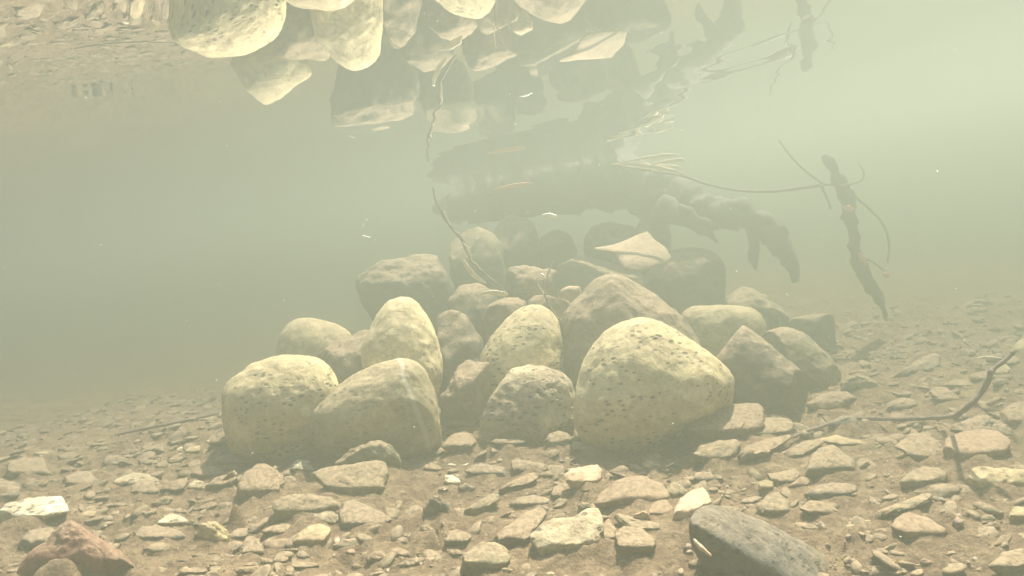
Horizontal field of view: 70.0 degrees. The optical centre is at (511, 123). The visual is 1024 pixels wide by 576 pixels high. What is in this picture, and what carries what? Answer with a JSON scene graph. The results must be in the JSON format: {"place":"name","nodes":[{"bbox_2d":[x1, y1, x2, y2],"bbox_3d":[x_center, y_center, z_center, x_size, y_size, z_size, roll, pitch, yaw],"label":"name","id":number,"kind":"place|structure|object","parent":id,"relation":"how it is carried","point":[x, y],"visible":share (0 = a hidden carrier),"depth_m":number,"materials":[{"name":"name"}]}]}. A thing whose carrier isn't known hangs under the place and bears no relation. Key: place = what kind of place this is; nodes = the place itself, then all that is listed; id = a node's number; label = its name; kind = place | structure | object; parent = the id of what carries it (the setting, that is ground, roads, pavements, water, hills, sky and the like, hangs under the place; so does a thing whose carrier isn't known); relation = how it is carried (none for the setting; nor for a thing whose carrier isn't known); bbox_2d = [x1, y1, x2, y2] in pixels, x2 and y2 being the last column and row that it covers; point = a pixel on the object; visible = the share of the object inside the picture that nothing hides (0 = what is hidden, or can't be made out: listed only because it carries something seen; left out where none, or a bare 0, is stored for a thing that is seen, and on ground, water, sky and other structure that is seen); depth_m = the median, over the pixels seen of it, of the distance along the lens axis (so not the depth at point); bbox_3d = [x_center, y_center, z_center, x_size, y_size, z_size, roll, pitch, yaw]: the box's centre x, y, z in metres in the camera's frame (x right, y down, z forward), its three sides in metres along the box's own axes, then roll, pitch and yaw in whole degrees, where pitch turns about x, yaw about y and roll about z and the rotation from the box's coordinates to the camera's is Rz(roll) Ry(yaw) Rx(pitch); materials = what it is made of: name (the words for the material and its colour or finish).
{"place":"outdoors","nodes":[
{"label":"outdoors","id":0,"kind":"place"},
{"bbox_2d":[0,295,1021,575],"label":"gravel","id":1,"kind":"structure","parent":0,"point":[956,521],"depth_m":0.99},
{"bbox_2d":[0,0,1023,294],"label":"water surface","id":2,"kind":"object","parent":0,"point":[140,134],"visible":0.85,"depth_m":0.65,"materials":[{"name":"liquid"}]},
{"bbox_2d":[0,150,1023,575],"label":"riverbed","id":3,"kind":"structure","parent":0,"point":[954,232],"depth_m":1.67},
{"bbox_2d":[0,478,19,499],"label":"stone","id":4,"kind":"object","parent":3,"relation":"on","point":[12,492],"visible":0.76,"depth_m":1.06,"materials":[{"name":"grey stone"}]},
{"bbox_2d":[3,457,51,478],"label":"stone","id":5,"kind":"object","parent":3,"relation":"on","point":[18,467],"visible":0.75,"depth_m":1.20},
{"bbox_2d":[0,496,69,521],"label":"stone","id":6,"kind":"object","parent":3,"relation":"on","point":[43,508],"visible":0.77,"depth_m":0.96,"materials":[{"name":"white stone"}]},
{"bbox_2d":[18,527,54,548],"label":"stone","id":7,"kind":"object","parent":3,"relation":"on","point":[30,539],"visible":0.85,"depth_m":0.90,"materials":[{"name":"grey stone"}]},
{"bbox_2d":[17,520,135,575],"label":"stone","id":8,"kind":"object","parent":3,"relation":"on","point":[76,543],"visible":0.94,"depth_m":0.79,"materials":[{"name":"red stone"}]},
{"bbox_2d":[65,471,98,486],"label":"stone","id":9,"kind":"object","parent":3,"relation":"on","point":[76,477],"visible":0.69,"depth_m":1.12,"materials":[{"name":"grey stone"}]},
{"bbox_2d":[112,472,159,486],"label":"stone","id":10,"kind":"object","parent":3,"relation":"on","point":[128,479],"visible":0.65,"depth_m":1.11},
{"bbox_2d":[130,479,158,493],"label":"stone","id":11,"kind":"object","parent":3,"relation":"on","point":[144,486],"visible":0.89,"depth_m":1.07,"materials":[{"name":"grey stone"}]},
{"bbox_2d":[135,525,185,540],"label":"stone","id":12,"kind":"object","parent":3,"relation":"on","point":[154,532],"visible":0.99,"depth_m":0.89,"materials":[{"name":"grey stone"}]},
{"bbox_2d":[114,411,218,435],"bbox_3d":[-0.669,0.587,1.425,0.190,0.029,0.097,-7,-7,-29],"label":"faint stick","id":13,"kind":"object","parent":3,"relation":"on","point":[170,423],"visible":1,"depth_m":1.40,"materials":[{"name":"wood"}]},
{"bbox_2d":[157,514,187,526],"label":"stone","id":14,"kind":"object","parent":3,"relation":"on","point":[173,520],"visible":1,"depth_m":0.94,"materials":[{"name":"white stone"}]},
{"bbox_2d":[159,478,187,493],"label":"stone","id":15,"kind":"object","parent":3,"relation":"on","point":[176,486],"visible":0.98,"depth_m":1.07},
{"bbox_2d":[190,465,225,478],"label":"stone","id":16,"kind":"object","parent":3,"relation":"on","point":[208,471],"visible":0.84,"depth_m":1.15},
{"bbox_2d":[194,521,229,541],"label":"stone","id":17,"kind":"object","parent":3,"relation":"on","point":[214,530],"visible":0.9,"depth_m":0.88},
{"bbox_2d":[205,474,236,489],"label":"stone","id":18,"kind":"object","parent":3,"relation":"on","point":[216,482],"visible":0.91,"depth_m":1.09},
{"bbox_2d":[212,453,258,465],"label":"stone","id":19,"kind":"object","parent":3,"relation":"on","point":[230,458],"visible":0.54,"depth_m":1.19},
{"bbox_2d":[238,536,264,554],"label":"stone","id":20,"kind":"object","parent":3,"relation":"on","point":[252,544],"visible":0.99,"depth_m":0.83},
{"bbox_2d":[236,463,284,501],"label":"stone","id":21,"kind":"object","parent":3,"relation":"on","point":[258,480],"visible":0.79,"depth_m":1.03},
{"bbox_2d":[261,522,290,534],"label":"stone","id":22,"kind":"object","parent":3,"relation":"on","point":[278,529],"visible":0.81,"depth_m":0.90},
{"bbox_2d":[221,354,338,461],"bbox_3d":[-0.388,0.486,1.234,0.215,0.183,0.160,-10,-6,0],"label":"boulder","id":23,"kind":"object","parent":3,"relation":"on","point":[266,409],"visible":0.78,"depth_m":1.18,"materials":[{"name":"stone"}]},
{"bbox_2d":[272,493,340,521],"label":"stone","id":24,"kind":"object","parent":3,"relation":"on","point":[285,507],"visible":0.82,"depth_m":0.93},
{"bbox_2d":[293,523,330,544],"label":"stone","id":25,"kind":"object","parent":3,"relation":"on","point":[319,533],"visible":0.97,"depth_m":0.85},
{"bbox_2d":[275,318,350,356],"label":"boulder","id":26,"kind":"object","parent":3,"relation":"on","point":[314,337],"visible":0.47,"depth_m":1.64,"materials":[{"name":"stone"}]},
{"bbox_2d":[307,510,338,524],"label":"stone","id":27,"kind":"object","parent":3,"relation":"on","point":[330,517],"visible":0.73,"depth_m":0.91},
{"bbox_2d":[317,329,368,383],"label":"boulder","id":28,"kind":"object","parent":3,"relation":"on","point":[341,358],"visible":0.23,"depth_m":1.42,"materials":[{"name":"grey stone"}]},
{"bbox_2d":[312,460,388,493],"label":"stone","id":29,"kind":"object","parent":3,"relation":"on","point":[372,476],"visible":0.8,"depth_m":1.02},
{"bbox_2d":[338,499,391,528],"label":"stone","id":30,"kind":"object","parent":3,"relation":"on","point":[352,513],"visible":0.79,"depth_m":0.91,"materials":[{"name":"grey stone"}]},
{"bbox_2d":[335,440,401,468],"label":"stone","id":31,"kind":"object","parent":3,"relation":"on","point":[386,453],"visible":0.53,"depth_m":1.07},
{"bbox_2d":[310,358,441,458],"bbox_3d":[-0.227,0.486,1.206,0.224,0.176,0.169,-10,-6,0],"label":"boulder","id":32,"kind":"object","parent":3,"relation":"on","point":[396,407],"visible":0.81,"depth_m":1.14,"materials":[{"name":"stone"}]},
{"bbox_2d":[361,296,442,399],"bbox_3d":[-0.204,0.455,1.367,0.158,0.254,0.181,-10,-6,0],"label":"boulder","id":33,"kind":"object","parent":3,"relation":"on","point":[401,327],"visible":0.6,"depth_m":1.31,"materials":[{"name":"stone"}]},
{"bbox_2d":[356,254,454,332],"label":"boulder","id":34,"kind":"object","parent":3,"relation":"on","point":[380,284],"visible":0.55,"depth_m":1.77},
{"bbox_2d":[422,491,449,517],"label":"stone","id":35,"kind":"object","parent":3,"relation":"on","point":[435,503],"visible":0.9,"depth_m":0.90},
{"bbox_2d":[444,529,471,546],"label":"stone","id":36,"kind":"object","parent":3,"relation":"on","point":[455,537],"visible":1,"depth_m":0.85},
{"bbox_2d":[441,430,475,452],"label":"stone","id":37,"kind":"object","parent":3,"relation":"on","point":[460,441],"visible":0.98,"depth_m":1.14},
{"bbox_2d":[435,310,483,393],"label":"boulder","id":38,"kind":"object","parent":3,"relation":"on","point":[460,339],"visible":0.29,"depth_m":1.37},
{"bbox_2d":[438,359,490,425],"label":"boulder","id":39,"kind":"object","parent":3,"relation":"on","point":[464,396],"visible":0.88,"depth_m":1.26,"materials":[{"name":"brown stone"}]},
{"bbox_2d":[448,283,498,346],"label":"boulder","id":40,"kind":"object","parent":3,"relation":"on","point":[470,302],"visible":0.23,"depth_m":1.57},
{"bbox_2d":[449,227,505,299],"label":"boulder","id":41,"kind":"object","parent":3,"relation":"on","point":[485,246],"visible":0.65,"depth_m":1.90,"materials":[{"name":"grey stone"}]},
{"bbox_2d":[432,188,497,284],"bbox_3d":[-0.095,0.228,1.485,0.101,0.215,0.032,-13,-7,20],"label":"bent twig","id":42,"kind":"object","parent":41,"relation":"on","point":[457,234],"visible":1,"depth_m":1.50,"materials":[{"name":"wood"}]},
{"bbox_2d":[464,493,497,513],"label":"stone","id":43,"kind":"object","parent":3,"relation":"on","point":[482,505],"visible":0.99,"depth_m":0.94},
{"bbox_2d":[460,542,510,573],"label":"flat stone","id":44,"kind":"object","parent":3,"relation":"on","point":[491,555],"visible":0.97,"depth_m":0.76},
{"bbox_2d":[465,463,506,476],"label":"stone","id":45,"kind":"object","parent":3,"relation":"on","point":[477,469],"visible":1,"depth_m":1.05,"materials":[{"name":"grey stone"}]},
{"bbox_2d":[0,291,1023,575],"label":"rubble","id":46,"kind":"object","parent":3,"relation":"on","point":[940,489],"visible":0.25,"depth_m":1.06,"materials":[{"name":"stone"}]},
{"bbox_2d":[1,359,1023,575],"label":"silt crumbs","id":47,"kind":"object","parent":3,"relation":"on","point":[747,506],"visible":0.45,"depth_m":0.90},
{"bbox_2d":[498,471,537,492],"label":"stone","id":48,"kind":"object","parent":3,"relation":"on","point":[529,478],"visible":1,"depth_m":1.00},
{"bbox_2d":[490,507,546,549],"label":"stone","id":49,"kind":"object","parent":3,"relation":"on","point":[519,530],"visible":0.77,"depth_m":0.81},
{"bbox_2d":[479,304,565,398],"bbox_3d":[0.016,0.461,1.376,0.182,0.221,0.174,-10,-6,0],"label":"boulder","id":50,"kind":"object","parent":3,"relation":"on","point":[527,335],"visible":0.49,"depth_m":1.32,"materials":[{"name":"stone"}]},
{"bbox_2d":[482,297,526,345],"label":"boulder","id":51,"kind":"object","parent":50,"relation":"on","point":[497,313],"visible":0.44,"depth_m":1.42,"materials":[{"name":"grey stone"}]},
{"bbox_2d":[478,364,574,445],"bbox_3d":[0.024,0.485,1.214,0.171,0.161,0.139,-10,-6,0],"label":"boulder","id":52,"kind":"object","parent":3,"relation":"on","point":[532,404],"visible":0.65,"depth_m":1.17,"materials":[{"name":"stone"}]},
{"bbox_2d":[509,492,549,506],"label":"stone","id":53,"kind":"object","parent":3,"relation":"on","point":[531,499],"visible":0.97,"depth_m":0.96,"materials":[{"name":"grey stone"}]},
{"bbox_2d":[511,460,547,472],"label":"stone","id":54,"kind":"object","parent":3,"relation":"on","point":[518,466],"visible":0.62,"depth_m":1.06,"materials":[{"name":"grey stone"}]},
{"bbox_2d":[505,265,558,305],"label":"boulder","id":55,"kind":"object","parent":3,"relation":"on","point":[521,282],"visible":0.51,"depth_m":1.59,"materials":[{"name":"brown stone"}]},
{"bbox_2d":[528,295,570,323],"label":"boulder","id":56,"kind":"object","parent":3,"relation":"on","point":[559,306],"visible":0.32,"depth_m":1.50,"materials":[{"name":"grey stone"}]},
{"bbox_2d":[560,286,581,302],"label":"boulder","id":57,"kind":"object","parent":56,"relation":"on","point":[570,294],"visible":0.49,"depth_m":1.55,"materials":[{"name":"grey stone"}]},
{"bbox_2d":[539,230,576,287],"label":"boulder","id":58,"kind":"object","parent":3,"relation":"on","point":[557,247],"visible":0.41,"depth_m":2.12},
{"bbox_2d":[494,214,539,271],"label":"boulder","id":59,"kind":"object","parent":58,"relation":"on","point":[517,237],"visible":0.67,"depth_m":2.08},
{"bbox_2d":[544,431,572,445],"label":"stone","id":60,"kind":"object","parent":3,"relation":"on","point":[561,438],"visible":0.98,"depth_m":1.12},
{"bbox_2d":[530,508,603,555],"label":"stone","id":61,"kind":"object","parent":3,"relation":"on","point":[561,533],"visible":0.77,"depth_m":0.78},
{"bbox_2d":[563,465,602,488],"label":"stone","id":62,"kind":"object","parent":3,"relation":"on","point":[577,477],"visible":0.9,"depth_m":0.96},
{"bbox_2d":[556,256,643,295],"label":"boulder","id":63,"kind":"object","parent":3,"relation":"on","point":[582,272],"visible":0.35,"depth_m":1.97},
{"bbox_2d":[583,221,634,264],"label":"boulder","id":64,"kind":"object","parent":63,"relation":"on","point":[605,234],"visible":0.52,"depth_m":2.08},
{"bbox_2d":[560,273,700,390],"bbox_3d":[0.226,0.426,1.411,0.278,0.277,0.244,-10,-6,0],"label":"boulder","id":65,"kind":"object","parent":3,"relation":"on","point":[597,308],"visible":0.41,"depth_m":1.34,"materials":[{"name":"brown stone"}]},
{"bbox_2d":[594,475,669,506],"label":"stone","id":66,"kind":"object","parent":3,"relation":"on","point":[624,491],"visible":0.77,"depth_m":0.87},
{"bbox_2d":[615,525,655,557],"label":"stone","id":67,"kind":"object","parent":3,"relation":"on","point":[627,537],"visible":1,"depth_m":0.76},
{"bbox_2d":[614,513,666,530],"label":"flat stone","id":68,"kind":"object","parent":3,"relation":"on","point":[645,525],"visible":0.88,"depth_m":0.80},
{"bbox_2d":[573,317,734,453],"bbox_3d":[0.222,0.425,1.162,0.263,0.230,0.208,-10,-6,0],"label":"boulder","id":69,"kind":"object","parent":3,"relation":"on","point":[643,383],"visible":0.86,"depth_m":1.08,"materials":[{"name":"stone"}]},
{"bbox_2d":[647,499,673,514],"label":"stone","id":70,"kind":"object","parent":3,"relation":"on","point":[661,507],"visible":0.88,"depth_m":0.83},
{"bbox_2d":[642,247,725,314],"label":"boulder","id":71,"kind":"object","parent":3,"relation":"on","point":[682,280],"visible":0.44,"depth_m":1.88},
{"bbox_2d":[594,232,670,271],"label":"boulder","id":72,"kind":"object","parent":71,"relation":"on","point":[641,251],"visible":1,"depth_m":1.79,"materials":[{"name":"beige stone"}]},
{"bbox_2d":[635,218,670,276],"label":"boulder","id":73,"kind":"object","parent":71,"relation":"on","point":[660,232],"visible":0.27,"depth_m":2.06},
{"bbox_2d":[432,153,799,282],"bbox_3d":[0.257,0.289,2.165,1.048,0.486,0.264,-13,-7,22],"label":"sunken log","id":74,"kind":"object","parent":73,"relation":"on","point":[605,186],"visible":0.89,"depth_m":2.11,"materials":[{"name":"wood"}]},
{"bbox_2d":[612,165,824,192],"bbox_3d":[0.504,0.128,1.826,0.490,0.145,0.041,-13,-7,20],"label":"long twig","id":75,"kind":"object","parent":74,"relation":"attached to","point":[741,190],"visible":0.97,"depth_m":1.82,"materials":[{"name":"wood"}]},
{"bbox_2d":[611,153,687,175],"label":"dead grass","id":76,"kind":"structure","parent":75,"relation":"attached to","point":[657,165],"depth_m":1.85,"materials":[{"name":"plant"}]},
{"bbox_2d":[672,487,710,519],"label":"stone","id":77,"kind":"object","parent":3,"relation":"on","point":[689,503],"visible":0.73,"depth_m":0.82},
{"bbox_2d":[692,439,740,462],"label":"stone","id":78,"kind":"object","parent":3,"relation":"on","point":[721,449],"visible":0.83,"depth_m":1.02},
{"bbox_2d":[681,403,764,442],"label":"stone","id":79,"kind":"object","parent":3,"relation":"on","point":[738,419],"visible":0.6,"depth_m":1.09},
{"bbox_2d":[681,304,766,356],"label":"boulder","id":80,"kind":"object","parent":3,"relation":"on","point":[715,328],"visible":0.47,"depth_m":1.57,"materials":[{"name":"stone"}]},
{"bbox_2d":[725,287,790,330],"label":"boulder","id":81,"kind":"object","parent":3,"relation":"on","point":[773,314],"visible":0.4,"depth_m":1.73,"materials":[{"name":"grey stone"}]},
{"bbox_2d":[689,505,829,575],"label":"boulder","id":82,"kind":"object","parent":3,"relation":"on","point":[734,542],"visible":0.99,"depth_m":0.68,"materials":[{"name":"stone"}]},
{"bbox_2d":[716,325,807,415],"bbox_3d":[0.426,0.446,1.256,0.145,0.205,0.188,-13,-7,20],"label":"boulder","id":83,"kind":"object","parent":3,"relation":"on","point":[771,379],"visible":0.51,"depth_m":1.19,"materials":[{"name":"stone"}]},
{"bbox_2d":[737,435,791,461],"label":"stone","id":84,"kind":"object","parent":3,"relation":"on","point":[761,449],"visible":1,"depth_m":1.01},
{"bbox_2d":[755,492,789,515],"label":"stone","id":85,"kind":"object","parent":3,"relation":"on","point":[774,503],"visible":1,"depth_m":0.83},
{"bbox_2d":[753,414,794,435],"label":"stone","id":86,"kind":"object","parent":3,"relation":"on","point":[776,424],"visible":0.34,"depth_m":1.10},
{"bbox_2d":[766,469,800,484],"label":"flat stone","id":87,"kind":"object","parent":3,"relation":"on","point":[786,476],"visible":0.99,"depth_m":0.94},
{"bbox_2d":[762,327,841,390],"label":"boulder","id":88,"kind":"object","parent":3,"relation":"on","point":[810,358],"visible":0.48,"depth_m":1.36,"materials":[{"name":"grey stone"}]},
{"bbox_2d":[780,439,823,457],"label":"stone","id":89,"kind":"object","parent":3,"relation":"on","point":[801,449],"visible":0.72,"depth_m":1.03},
{"bbox_2d":[789,314,835,352],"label":"boulder","id":90,"kind":"object","parent":3,"relation":"on","point":[819,330],"visible":0.37,"depth_m":1.68,"materials":[{"name":"grey stone"}]},
{"bbox_2d":[799,500,837,515],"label":"stone","id":91,"kind":"object","parent":3,"relation":"on","point":[815,508],"visible":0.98,"depth_m":0.81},
{"bbox_2d":[803,445,854,478],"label":"stone","id":92,"kind":"object","parent":3,"relation":"on","point":[825,459],"visible":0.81,"depth_m":0.94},
{"bbox_2d":[804,482,857,498],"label":"flat stone","id":93,"kind":"object","parent":3,"relation":"on","point":[831,489],"visible":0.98,"depth_m":0.86,"materials":[{"name":"grey stone"}]},
{"bbox_2d":[806,391,856,410],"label":"stone","id":94,"kind":"object","parent":3,"relation":"on","point":[832,400],"visible":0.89,"depth_m":1.23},
{"bbox_2d":[818,434,865,445],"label":"flat stone","id":95,"kind":"object","parent":3,"relation":"on","point":[833,439],"visible":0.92,"depth_m":1.05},
{"bbox_2d":[820,153,889,320],"bbox_3d":[0.820,0.268,1.708,0.151,0.418,0.084,-4,-9,-44],"label":"waterlogged stick","id":96,"kind":"object","parent":3,"relation":"on","point":[847,197],"visible":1,"depth_m":1.71,"materials":[{"name":"wood"}]},
{"bbox_2d":[839,374,879,391],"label":"stone","id":97,"kind":"object","parent":3,"relation":"on","point":[852,383],"visible":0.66,"depth_m":1.30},
{"bbox_2d":[886,398,916,412],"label":"stone","id":98,"kind":"object","parent":3,"relation":"on","point":[901,404],"visible":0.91,"depth_m":1.18,"materials":[{"name":"grey stone"}]},
{"bbox_2d":[874,493,931,519],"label":"flat stone","id":99,"kind":"object","parent":3,"relation":"on","point":[912,502],"visible":1,"depth_m":0.79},
{"bbox_2d":[791,350,1015,438],"bbox_3d":[0.555,0.368,1.011,0.197,0.154,0.328,-6,-8,-35],"label":"bare twig","id":100,"kind":"object","parent":3,"relation":"on","point":[973,401],"visible":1,"depth_m":0.90,"materials":[{"name":"wood"}]},
{"bbox_2d":[894,353,939,377],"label":"stone","id":101,"kind":"object","parent":3,"relation":"on","point":[929,363],"visible":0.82,"depth_m":1.36,"materials":[{"name":"grey stone"}]},
{"bbox_2d":[894,433,943,461],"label":"stone","id":102,"kind":"object","parent":3,"relation":"on","point":[915,447],"visible":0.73,"depth_m":0.97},
{"bbox_2d":[891,512,947,539],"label":"stone","id":103,"kind":"object","parent":3,"relation":"on","point":[909,526],"visible":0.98,"depth_m":0.74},
{"bbox_2d":[899,466,947,489],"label":"flat stone","id":104,"kind":"object","parent":3,"relation":"on","point":[920,476],"visible":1,"depth_m":0.89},
{"bbox_2d":[929,387,958,401],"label":"stone","id":105,"kind":"object","parent":3,"relation":"on","point":[940,394],"visible":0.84,"depth_m":1.20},
{"bbox_2d":[943,429,1010,459],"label":"flat stone","id":106,"kind":"object","parent":3,"relation":"on","point":[972,443],"visible":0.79,"depth_m":0.94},
{"bbox_2d":[950,415,1016,438],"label":"stone","id":107,"kind":"object","parent":3,"relation":"on","point":[980,422],"visible":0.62,"depth_m":1.00,"materials":[{"name":"grey stone"}]},
{"bbox_2d":[967,466,1023,488],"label":"stone","id":108,"kind":"object","parent":3,"relation":"on","point":[981,477],"visible":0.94,"depth_m":0.83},
{"bbox_2d":[987,548,1023,575],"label":"stone","id":109,"kind":"object","parent":3,"relation":"on","point":[1007,563],"visible":1,"depth_m":0.68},
{"bbox_2d":[1000,401,1023,426],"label":"stone","id":110,"kind":"object","parent":3,"relation":"on","point":[1012,414],"visible":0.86,"depth_m":1.08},
{"bbox_2d":[1008,504,1023,523],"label":"stone","id":111,"kind":"object","parent":3,"relation":"on","point":[1016,514],"visible":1,"depth_m":0.77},
{"bbox_2d":[0,111,1023,312],"label":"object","id":112,"kind":"structure","parent":0,"point":[1004,133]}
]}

